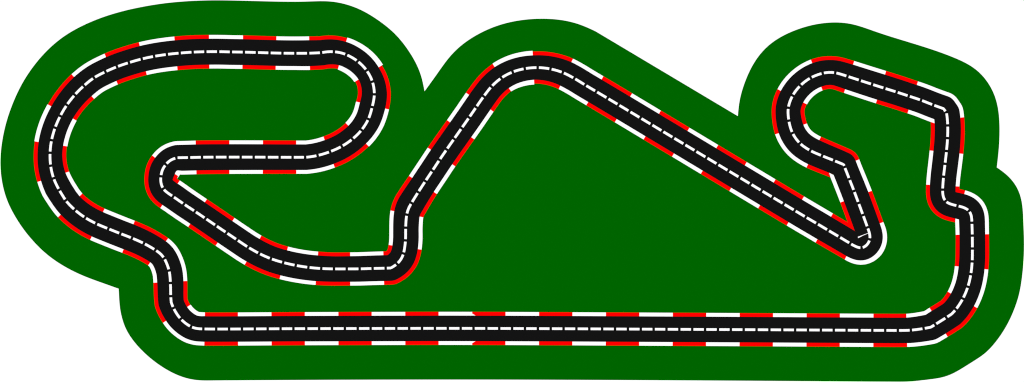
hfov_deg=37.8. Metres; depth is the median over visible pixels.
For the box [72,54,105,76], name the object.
kerb block
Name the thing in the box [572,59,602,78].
kerb block
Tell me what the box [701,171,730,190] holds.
kerb block
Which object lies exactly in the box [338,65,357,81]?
kerb block
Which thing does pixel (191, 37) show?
kerb block
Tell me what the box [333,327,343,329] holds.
lane dash
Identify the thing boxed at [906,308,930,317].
kerb block
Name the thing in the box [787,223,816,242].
kerb block
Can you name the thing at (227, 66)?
kerb block
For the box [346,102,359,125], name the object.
kerb block
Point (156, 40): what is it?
kerb block
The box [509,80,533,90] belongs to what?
kerb block
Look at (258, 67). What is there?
kerb block
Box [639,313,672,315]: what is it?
kerb block
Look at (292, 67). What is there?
kerb block
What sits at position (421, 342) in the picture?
kerb block
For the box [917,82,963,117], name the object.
kerb block
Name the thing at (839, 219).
kerb block
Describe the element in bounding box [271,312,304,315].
kerb block
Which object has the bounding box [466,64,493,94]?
kerb block
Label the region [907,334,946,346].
kerb block
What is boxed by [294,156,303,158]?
lane dash
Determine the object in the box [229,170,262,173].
kerb block
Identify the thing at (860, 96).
kerb block
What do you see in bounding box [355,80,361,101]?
kerb block
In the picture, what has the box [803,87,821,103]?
kerb block
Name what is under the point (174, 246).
kerb block
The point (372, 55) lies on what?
kerb block
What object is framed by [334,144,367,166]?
kerb block
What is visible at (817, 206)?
kerb block
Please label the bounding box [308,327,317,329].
lane dash
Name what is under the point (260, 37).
kerb block
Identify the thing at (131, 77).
kerb block
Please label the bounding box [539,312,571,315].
kerb block
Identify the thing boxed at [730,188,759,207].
kerb block
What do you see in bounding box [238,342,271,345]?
kerb block
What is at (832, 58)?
kerb block
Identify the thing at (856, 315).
kerb block
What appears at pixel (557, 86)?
kerb block
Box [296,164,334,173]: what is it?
kerb block
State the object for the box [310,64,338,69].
kerb block
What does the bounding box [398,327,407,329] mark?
lane dash
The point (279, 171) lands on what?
kerb block
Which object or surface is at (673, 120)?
kerb block
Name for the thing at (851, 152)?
kerb block
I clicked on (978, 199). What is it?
kerb block
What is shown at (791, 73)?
kerb block
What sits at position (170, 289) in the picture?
lane dash
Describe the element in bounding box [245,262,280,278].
kerb block
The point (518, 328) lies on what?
lane dash
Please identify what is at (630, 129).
kerb block
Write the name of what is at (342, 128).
kerb block
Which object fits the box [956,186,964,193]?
kerb block
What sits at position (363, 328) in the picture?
lane dash
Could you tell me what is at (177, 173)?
kerb block
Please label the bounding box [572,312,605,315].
kerb block
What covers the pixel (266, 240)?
kerb block
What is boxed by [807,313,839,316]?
kerb block
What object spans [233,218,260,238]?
kerb block
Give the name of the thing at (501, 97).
kerb block
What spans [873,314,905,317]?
kerb block
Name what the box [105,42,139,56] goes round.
kerb block
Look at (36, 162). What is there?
kerb block
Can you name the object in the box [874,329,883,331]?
lane dash
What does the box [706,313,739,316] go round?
kerb block
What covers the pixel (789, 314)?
kerb block
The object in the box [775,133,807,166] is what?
kerb block
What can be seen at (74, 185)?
kerb block
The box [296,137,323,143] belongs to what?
kerb block
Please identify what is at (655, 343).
kerb block
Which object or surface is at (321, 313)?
kerb block
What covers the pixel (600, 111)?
kerb block
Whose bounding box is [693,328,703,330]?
lane dash
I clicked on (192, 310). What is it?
kerb block
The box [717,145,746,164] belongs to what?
kerb block
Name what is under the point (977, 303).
kerb block
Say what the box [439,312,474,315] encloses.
kerb block
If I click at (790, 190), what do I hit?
kerb block
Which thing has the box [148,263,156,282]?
kerb block
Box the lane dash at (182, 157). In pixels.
[178,156,187,158]
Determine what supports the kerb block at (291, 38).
on the grass at (548, 198)
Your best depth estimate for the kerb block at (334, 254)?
699.91 m
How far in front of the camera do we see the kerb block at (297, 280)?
699.91 m
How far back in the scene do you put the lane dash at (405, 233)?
699.93 m
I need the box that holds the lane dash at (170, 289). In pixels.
[169,284,171,294]
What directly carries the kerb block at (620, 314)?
on the grass at (548, 198)
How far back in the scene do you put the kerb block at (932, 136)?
699.91 m
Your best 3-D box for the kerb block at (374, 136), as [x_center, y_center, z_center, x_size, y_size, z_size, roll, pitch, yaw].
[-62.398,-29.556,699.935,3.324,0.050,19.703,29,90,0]
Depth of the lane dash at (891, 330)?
699.93 m
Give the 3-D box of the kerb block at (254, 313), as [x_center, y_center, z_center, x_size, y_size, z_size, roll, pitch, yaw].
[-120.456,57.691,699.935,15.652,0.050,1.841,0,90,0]
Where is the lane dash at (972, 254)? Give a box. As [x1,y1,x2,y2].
[971,250,973,259]
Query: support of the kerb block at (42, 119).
on the grass at (548, 198)
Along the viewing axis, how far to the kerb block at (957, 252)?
699.91 m
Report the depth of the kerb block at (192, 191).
699.91 m
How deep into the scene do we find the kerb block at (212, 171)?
699.91 m
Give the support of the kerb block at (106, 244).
on the grass at (548, 198)
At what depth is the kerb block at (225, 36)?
699.91 m
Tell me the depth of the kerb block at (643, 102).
699.91 m
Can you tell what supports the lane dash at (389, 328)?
on the road
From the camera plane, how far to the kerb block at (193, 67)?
699.91 m
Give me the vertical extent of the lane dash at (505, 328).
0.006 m
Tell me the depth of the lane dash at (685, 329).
699.93 m
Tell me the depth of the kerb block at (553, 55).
699.91 m
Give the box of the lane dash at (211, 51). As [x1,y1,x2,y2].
[207,50,216,52]
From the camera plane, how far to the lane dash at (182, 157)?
699.93 m
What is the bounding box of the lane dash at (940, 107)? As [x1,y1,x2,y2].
[934,104,945,111]
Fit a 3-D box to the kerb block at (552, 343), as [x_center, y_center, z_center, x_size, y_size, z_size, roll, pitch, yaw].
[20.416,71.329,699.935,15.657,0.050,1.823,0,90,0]
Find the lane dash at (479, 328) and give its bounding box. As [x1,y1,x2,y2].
[475,327,484,329]
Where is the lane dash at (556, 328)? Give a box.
[552,327,561,329]
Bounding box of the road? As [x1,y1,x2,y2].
[37,39,984,342]
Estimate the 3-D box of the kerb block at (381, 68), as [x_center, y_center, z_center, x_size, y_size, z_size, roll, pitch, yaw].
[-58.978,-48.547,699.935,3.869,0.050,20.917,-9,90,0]
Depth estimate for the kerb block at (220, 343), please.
699.91 m
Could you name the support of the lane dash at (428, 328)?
on the road
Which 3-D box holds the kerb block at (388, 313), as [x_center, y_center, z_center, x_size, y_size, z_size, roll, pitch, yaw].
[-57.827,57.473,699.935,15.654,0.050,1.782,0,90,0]
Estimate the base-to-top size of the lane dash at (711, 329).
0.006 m
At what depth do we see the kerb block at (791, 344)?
699.91 m
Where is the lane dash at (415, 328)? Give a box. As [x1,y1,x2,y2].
[410,327,420,329]
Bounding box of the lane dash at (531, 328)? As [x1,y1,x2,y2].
[526,327,536,329]
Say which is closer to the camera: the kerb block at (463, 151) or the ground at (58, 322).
the kerb block at (463, 151)
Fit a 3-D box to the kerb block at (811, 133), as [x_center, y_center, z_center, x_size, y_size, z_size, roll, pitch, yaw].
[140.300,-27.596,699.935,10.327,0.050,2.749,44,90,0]
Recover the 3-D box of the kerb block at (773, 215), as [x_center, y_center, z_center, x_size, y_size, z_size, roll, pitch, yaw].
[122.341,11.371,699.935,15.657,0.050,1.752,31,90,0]
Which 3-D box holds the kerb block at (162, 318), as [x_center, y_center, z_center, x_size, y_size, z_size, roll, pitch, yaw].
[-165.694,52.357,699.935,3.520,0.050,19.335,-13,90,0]
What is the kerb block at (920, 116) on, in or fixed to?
on the grass at (548, 198)
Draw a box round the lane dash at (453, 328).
[449,327,458,329]
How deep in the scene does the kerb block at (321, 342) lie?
699.91 m
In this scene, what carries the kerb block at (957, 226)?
on the grass at (548, 198)
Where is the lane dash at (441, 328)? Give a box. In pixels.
[436,327,446,329]
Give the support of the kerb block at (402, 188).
on the grass at (548, 198)
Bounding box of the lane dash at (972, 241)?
[971,237,973,246]
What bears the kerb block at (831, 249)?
on the grass at (548, 198)
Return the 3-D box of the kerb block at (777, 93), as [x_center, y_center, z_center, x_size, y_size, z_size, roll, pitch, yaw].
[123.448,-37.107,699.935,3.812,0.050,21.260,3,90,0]
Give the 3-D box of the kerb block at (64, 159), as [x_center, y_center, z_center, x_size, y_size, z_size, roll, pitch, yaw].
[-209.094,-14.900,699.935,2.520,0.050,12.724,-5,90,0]
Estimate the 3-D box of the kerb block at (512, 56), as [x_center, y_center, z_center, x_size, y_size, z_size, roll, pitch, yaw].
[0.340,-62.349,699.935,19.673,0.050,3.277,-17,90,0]
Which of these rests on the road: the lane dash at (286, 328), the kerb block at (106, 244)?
the lane dash at (286, 328)
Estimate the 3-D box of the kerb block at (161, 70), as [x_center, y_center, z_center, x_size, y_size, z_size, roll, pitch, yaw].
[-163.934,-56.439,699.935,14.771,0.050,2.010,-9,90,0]
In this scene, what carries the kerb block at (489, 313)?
on the grass at (548, 198)
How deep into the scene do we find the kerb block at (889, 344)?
699.91 m
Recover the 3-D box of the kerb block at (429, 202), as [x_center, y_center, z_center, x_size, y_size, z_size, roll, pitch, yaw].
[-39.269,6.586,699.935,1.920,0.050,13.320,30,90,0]
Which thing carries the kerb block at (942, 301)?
on the grass at (548, 198)
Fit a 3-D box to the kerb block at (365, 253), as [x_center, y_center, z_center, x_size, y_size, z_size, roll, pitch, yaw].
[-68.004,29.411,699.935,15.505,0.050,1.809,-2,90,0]
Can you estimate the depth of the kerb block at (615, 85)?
699.91 m
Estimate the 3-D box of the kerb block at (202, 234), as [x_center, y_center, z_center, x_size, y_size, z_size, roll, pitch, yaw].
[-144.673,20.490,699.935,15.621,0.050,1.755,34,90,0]
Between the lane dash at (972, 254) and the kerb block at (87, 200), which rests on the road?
the lane dash at (972, 254)
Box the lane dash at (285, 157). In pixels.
[281,156,290,158]
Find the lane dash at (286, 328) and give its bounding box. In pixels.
[282,327,291,329]
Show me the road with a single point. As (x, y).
(457, 147)
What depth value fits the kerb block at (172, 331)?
699.91 m
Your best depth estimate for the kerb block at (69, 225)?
699.91 m
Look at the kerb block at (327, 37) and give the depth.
699.91 m
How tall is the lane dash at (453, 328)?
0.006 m
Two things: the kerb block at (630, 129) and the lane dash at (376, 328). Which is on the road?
the lane dash at (376, 328)
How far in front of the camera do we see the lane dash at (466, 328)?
699.93 m
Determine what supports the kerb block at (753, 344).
on the grass at (548, 198)
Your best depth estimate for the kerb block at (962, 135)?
699.91 m
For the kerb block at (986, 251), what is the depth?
699.91 m
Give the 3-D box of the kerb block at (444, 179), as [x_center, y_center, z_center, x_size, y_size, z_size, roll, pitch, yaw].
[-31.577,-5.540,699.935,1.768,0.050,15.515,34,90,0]
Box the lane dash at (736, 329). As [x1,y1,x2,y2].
[732,328,741,330]
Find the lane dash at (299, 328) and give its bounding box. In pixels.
[295,327,304,329]
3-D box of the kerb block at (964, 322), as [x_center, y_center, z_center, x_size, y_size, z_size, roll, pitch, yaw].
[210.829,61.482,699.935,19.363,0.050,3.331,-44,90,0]
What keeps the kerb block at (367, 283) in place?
on the grass at (548, 198)
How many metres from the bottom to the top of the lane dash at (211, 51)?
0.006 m
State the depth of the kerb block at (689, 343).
699.91 m
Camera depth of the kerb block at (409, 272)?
699.91 m
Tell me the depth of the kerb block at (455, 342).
699.91 m
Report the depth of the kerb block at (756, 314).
699.91 m
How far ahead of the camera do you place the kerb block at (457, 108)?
699.91 m
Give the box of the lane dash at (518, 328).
[513,327,523,329]
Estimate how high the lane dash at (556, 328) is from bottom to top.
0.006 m
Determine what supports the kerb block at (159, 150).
on the grass at (548, 198)
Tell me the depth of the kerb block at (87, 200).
699.91 m
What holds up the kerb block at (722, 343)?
on the grass at (548, 198)
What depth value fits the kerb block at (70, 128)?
699.91 m
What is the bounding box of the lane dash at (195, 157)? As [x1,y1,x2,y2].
[190,156,200,158]
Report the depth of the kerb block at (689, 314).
699.91 m
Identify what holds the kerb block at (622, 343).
on the grass at (548, 198)
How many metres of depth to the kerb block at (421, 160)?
699.91 m
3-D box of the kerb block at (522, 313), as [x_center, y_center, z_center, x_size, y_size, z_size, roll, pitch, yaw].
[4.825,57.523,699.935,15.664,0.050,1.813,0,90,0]
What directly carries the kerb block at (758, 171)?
on the grass at (548, 198)
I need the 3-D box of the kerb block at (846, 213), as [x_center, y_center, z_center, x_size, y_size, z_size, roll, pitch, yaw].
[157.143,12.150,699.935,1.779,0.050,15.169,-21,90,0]
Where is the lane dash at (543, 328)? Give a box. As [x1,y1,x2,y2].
[539,327,548,329]
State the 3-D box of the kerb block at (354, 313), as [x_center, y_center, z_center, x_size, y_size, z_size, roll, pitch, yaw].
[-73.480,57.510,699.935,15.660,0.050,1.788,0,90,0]
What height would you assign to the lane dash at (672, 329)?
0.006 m
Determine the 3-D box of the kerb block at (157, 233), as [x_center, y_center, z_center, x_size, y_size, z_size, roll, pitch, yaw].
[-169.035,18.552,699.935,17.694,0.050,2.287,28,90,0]
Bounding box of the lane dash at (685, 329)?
[681,328,690,330]
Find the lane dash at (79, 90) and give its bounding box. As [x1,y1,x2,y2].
[75,86,83,94]
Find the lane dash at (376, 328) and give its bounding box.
[372,327,381,329]
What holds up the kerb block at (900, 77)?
on the grass at (548, 198)
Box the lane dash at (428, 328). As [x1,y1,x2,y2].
[423,327,433,329]
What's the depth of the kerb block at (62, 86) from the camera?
699.91 m
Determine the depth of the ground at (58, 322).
700.00 m
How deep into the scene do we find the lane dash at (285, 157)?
699.93 m
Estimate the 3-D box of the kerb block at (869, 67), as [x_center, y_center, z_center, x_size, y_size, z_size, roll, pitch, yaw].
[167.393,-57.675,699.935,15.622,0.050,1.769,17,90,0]
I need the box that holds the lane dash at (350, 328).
[346,327,355,329]
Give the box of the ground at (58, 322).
[0,0,1023,381]
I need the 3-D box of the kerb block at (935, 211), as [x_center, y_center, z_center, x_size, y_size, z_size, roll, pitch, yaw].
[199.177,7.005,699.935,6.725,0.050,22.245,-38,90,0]
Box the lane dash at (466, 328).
[462,327,471,329]
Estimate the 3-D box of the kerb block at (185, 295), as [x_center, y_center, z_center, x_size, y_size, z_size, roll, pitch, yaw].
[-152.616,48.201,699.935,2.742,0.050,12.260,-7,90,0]
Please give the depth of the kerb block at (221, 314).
699.91 m
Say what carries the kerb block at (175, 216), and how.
on the grass at (548, 198)
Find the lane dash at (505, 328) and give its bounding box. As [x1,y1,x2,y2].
[501,327,510,329]
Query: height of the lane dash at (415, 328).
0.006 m
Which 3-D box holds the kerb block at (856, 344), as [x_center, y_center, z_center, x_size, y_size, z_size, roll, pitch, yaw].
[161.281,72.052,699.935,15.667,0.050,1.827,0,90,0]
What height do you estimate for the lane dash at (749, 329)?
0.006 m
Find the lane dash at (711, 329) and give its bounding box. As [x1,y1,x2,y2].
[706,328,716,330]
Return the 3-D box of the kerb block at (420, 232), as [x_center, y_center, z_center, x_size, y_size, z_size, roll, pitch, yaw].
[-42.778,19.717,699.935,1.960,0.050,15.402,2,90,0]
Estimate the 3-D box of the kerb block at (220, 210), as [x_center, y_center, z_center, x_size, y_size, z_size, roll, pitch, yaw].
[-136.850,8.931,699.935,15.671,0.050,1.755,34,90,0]
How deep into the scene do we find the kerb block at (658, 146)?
699.91 m
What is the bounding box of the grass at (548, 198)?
[0,0,1023,381]
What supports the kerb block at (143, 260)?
on the grass at (548, 198)
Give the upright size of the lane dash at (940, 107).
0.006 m
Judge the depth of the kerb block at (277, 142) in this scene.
699.91 m
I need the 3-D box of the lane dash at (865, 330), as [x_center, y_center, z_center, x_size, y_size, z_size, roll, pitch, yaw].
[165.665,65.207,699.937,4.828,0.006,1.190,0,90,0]
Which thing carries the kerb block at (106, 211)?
on the grass at (548, 198)
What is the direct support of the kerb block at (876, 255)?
on the grass at (548, 198)
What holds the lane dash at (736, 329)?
on the road
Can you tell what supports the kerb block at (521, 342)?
on the grass at (548, 198)
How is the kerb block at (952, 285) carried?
on the grass at (548, 198)
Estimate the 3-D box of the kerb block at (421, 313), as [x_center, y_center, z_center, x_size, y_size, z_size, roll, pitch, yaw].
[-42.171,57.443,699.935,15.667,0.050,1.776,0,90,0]
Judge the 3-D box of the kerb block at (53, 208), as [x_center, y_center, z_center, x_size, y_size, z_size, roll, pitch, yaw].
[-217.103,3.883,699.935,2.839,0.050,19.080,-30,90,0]
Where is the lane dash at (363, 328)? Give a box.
[359,327,368,329]
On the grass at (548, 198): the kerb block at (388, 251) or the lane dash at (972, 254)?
the kerb block at (388, 251)
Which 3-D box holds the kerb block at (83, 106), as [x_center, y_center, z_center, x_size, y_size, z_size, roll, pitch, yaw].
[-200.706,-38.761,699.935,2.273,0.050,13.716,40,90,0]
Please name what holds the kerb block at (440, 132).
on the grass at (548, 198)
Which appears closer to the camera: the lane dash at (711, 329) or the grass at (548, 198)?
the lane dash at (711, 329)
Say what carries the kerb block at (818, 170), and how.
on the grass at (548, 198)
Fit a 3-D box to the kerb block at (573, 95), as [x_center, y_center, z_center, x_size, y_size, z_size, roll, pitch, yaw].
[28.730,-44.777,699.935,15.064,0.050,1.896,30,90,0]
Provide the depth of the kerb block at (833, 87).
699.91 m
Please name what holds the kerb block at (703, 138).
on the grass at (548, 198)
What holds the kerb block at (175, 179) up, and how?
on the grass at (548, 198)
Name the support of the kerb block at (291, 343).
on the grass at (548, 198)
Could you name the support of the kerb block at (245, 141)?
on the grass at (548, 198)
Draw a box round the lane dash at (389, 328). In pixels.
[385,327,394,329]
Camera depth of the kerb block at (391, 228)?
699.91 m
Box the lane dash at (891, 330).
[887,329,896,331]
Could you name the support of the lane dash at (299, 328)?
on the road
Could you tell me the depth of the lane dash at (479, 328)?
699.93 m
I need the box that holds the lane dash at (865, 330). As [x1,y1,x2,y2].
[861,329,870,331]
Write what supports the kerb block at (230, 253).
on the grass at (548, 198)
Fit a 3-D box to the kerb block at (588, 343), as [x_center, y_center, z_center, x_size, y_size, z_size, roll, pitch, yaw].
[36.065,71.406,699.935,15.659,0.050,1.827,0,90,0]
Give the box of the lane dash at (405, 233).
[404,229,406,238]
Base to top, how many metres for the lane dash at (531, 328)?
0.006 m
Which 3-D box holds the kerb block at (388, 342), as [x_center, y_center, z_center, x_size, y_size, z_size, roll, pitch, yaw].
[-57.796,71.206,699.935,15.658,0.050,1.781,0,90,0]
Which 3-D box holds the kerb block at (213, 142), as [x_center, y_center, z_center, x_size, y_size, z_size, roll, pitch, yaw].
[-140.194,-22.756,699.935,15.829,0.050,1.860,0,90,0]
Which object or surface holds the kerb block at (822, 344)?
on the grass at (548, 198)
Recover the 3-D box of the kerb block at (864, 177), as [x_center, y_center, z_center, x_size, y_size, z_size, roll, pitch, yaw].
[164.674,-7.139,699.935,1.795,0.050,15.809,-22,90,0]
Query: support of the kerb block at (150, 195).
on the grass at (548, 198)
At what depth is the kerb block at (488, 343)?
699.91 m
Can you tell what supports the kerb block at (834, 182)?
on the grass at (548, 198)
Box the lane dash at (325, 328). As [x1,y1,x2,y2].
[320,327,330,329]
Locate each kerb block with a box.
[34,104,50,141]
[34,141,40,181]
[38,181,60,216]
[48,74,73,105]
[58,215,91,239]
[62,146,68,172]
[63,119,75,145]
[66,172,81,195]
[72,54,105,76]
[73,96,93,119]
[80,194,103,211]
[90,237,122,251]
[92,81,117,98]
[103,209,133,223]
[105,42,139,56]
[117,71,146,83]
[122,249,149,264]
[134,221,167,240]
[139,37,174,45]
[144,156,161,207]
[146,66,176,74]
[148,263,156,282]
[152,141,195,156]
[153,283,165,322]
[161,205,189,226]
[163,321,203,345]
[166,239,186,280]
[173,174,178,183]
[174,35,208,39]
[175,171,195,176]
[177,65,208,69]
[178,181,206,201]
[184,281,189,306]
[188,224,217,245]
[188,305,204,315]
[196,140,228,143]
[196,170,228,173]
[204,342,237,345]
[205,200,233,220]
[205,312,237,315]
[209,35,242,38]
[209,65,241,68]
[216,243,245,264]
[229,140,262,143]
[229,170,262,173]
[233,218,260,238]
[238,312,270,315]
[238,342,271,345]
[242,65,275,69]
[243,35,275,39]
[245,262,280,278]
[260,236,287,249]
[263,140,295,143]
[263,170,295,173]
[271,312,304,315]
[272,341,304,344]
[276,36,308,39]
[276,66,309,69]
[280,276,315,284]
[287,247,317,254]
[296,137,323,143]
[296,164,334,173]
[305,312,337,315]
[305,341,337,344]
[309,36,346,41]
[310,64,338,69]
[316,281,349,285]
[318,252,349,255]
[323,123,347,139]
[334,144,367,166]
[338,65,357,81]
[338,312,371,315]
[338,341,371,344]
[346,38,382,66]
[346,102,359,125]
[350,251,382,255]
[350,281,383,285]
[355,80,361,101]
[366,109,388,145]
[372,312,404,315]
[372,341,404,344]
[379,66,390,108]
[383,245,391,254]
[384,249,420,284]
[389,211,393,244]
[391,176,411,210]
[405,312,438,315]
[405,341,438,344]
[409,148,429,176]
[418,217,422,249]
[420,192,436,216]
[428,120,449,149]
[434,165,454,193]
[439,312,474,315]
[439,341,474,344]
[447,93,468,121]
[452,137,473,165]
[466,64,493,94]
[472,110,492,138]
[472,312,505,315]
[472,341,504,344]
[491,88,510,111]
[493,51,532,66]
[505,341,538,344]
[506,312,538,315]
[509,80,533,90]
[533,51,572,61]
[534,80,559,88]
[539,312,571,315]
[539,341,571,344]
[559,86,587,104]
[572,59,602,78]
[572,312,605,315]
[572,342,605,344]
[587,102,615,121]
[602,76,631,95]
[606,312,638,315]
[606,342,638,345]
[615,119,644,138]
[630,94,660,113]
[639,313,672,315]
[639,342,672,345]
[644,136,673,155]
[659,111,688,130]
[672,154,701,173]
[673,313,705,316]
[673,342,705,345]
[688,128,717,147]
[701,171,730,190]
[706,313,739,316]
[706,342,739,345]
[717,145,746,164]
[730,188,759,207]
[739,342,772,345]
[740,313,772,316]
[745,163,774,181]
[758,205,788,224]
[772,89,779,133]
[773,313,806,316]
[773,343,805,346]
[774,179,803,198]
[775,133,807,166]
[778,60,811,90]
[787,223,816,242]
[801,103,806,124]
[802,197,832,215]
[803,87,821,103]
[804,124,820,139]
[806,164,829,176]
[806,343,839,346]
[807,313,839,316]
[811,56,853,63]
[816,239,845,258]
[820,137,858,159]
[821,85,844,92]
[829,173,843,201]
[831,214,853,229]
[840,201,854,230]
[840,314,872,317]
[840,343,872,346]
[844,89,876,102]
[845,222,886,264]
[853,61,885,73]
[856,160,871,191]
[868,191,882,222]
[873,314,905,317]
[873,343,906,346]
[876,100,907,112]
[885,71,917,84]
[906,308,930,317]
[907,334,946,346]
[908,110,933,122]
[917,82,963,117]
[926,151,932,184]
[926,185,954,221]
[930,122,934,150]
[930,292,950,310]
[946,306,976,336]
[948,266,957,292]
[955,219,958,234]
[955,235,958,266]
[956,154,962,185]
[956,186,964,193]
[959,117,964,153]
[964,190,988,233]
[974,269,987,307]
[985,234,988,268]
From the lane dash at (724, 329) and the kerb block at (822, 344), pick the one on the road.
the lane dash at (724, 329)
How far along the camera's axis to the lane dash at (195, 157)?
699.93 m
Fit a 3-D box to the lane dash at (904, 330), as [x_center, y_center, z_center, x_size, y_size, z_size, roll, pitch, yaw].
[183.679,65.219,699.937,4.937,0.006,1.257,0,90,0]
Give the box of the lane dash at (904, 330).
[899,329,909,331]
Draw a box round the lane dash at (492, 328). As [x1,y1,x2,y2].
[488,327,497,329]
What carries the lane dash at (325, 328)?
on the road
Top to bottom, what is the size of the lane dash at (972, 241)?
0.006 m
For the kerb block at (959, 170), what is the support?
on the grass at (548, 198)
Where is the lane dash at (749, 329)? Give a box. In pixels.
[745,328,754,330]
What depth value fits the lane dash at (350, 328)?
699.93 m
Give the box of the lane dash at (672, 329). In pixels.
[668,328,677,330]
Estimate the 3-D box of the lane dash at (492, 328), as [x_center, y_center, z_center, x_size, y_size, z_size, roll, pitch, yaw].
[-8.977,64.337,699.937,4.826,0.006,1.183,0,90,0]
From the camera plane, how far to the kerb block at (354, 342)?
699.91 m
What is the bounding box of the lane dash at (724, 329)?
[719,328,729,330]
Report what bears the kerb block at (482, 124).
on the grass at (548, 198)
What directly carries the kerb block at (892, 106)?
on the grass at (548, 198)
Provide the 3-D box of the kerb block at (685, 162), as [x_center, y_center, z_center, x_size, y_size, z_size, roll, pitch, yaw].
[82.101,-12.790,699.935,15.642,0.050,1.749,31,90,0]
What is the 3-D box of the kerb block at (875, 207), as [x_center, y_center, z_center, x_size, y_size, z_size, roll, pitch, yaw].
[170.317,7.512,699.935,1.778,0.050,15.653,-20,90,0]
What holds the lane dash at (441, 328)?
on the road
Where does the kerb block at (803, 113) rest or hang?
on the grass at (548, 198)
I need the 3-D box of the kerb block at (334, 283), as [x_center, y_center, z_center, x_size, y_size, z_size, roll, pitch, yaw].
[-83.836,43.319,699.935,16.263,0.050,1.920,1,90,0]
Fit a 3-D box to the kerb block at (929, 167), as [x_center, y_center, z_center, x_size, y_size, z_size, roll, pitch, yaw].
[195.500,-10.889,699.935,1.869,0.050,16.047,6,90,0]
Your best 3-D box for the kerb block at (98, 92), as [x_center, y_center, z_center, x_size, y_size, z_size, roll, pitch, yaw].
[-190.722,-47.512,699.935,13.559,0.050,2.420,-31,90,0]
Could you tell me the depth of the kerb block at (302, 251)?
699.91 m
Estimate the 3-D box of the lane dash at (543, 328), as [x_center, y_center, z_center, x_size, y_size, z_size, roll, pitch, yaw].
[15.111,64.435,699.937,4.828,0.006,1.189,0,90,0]
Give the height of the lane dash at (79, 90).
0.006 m

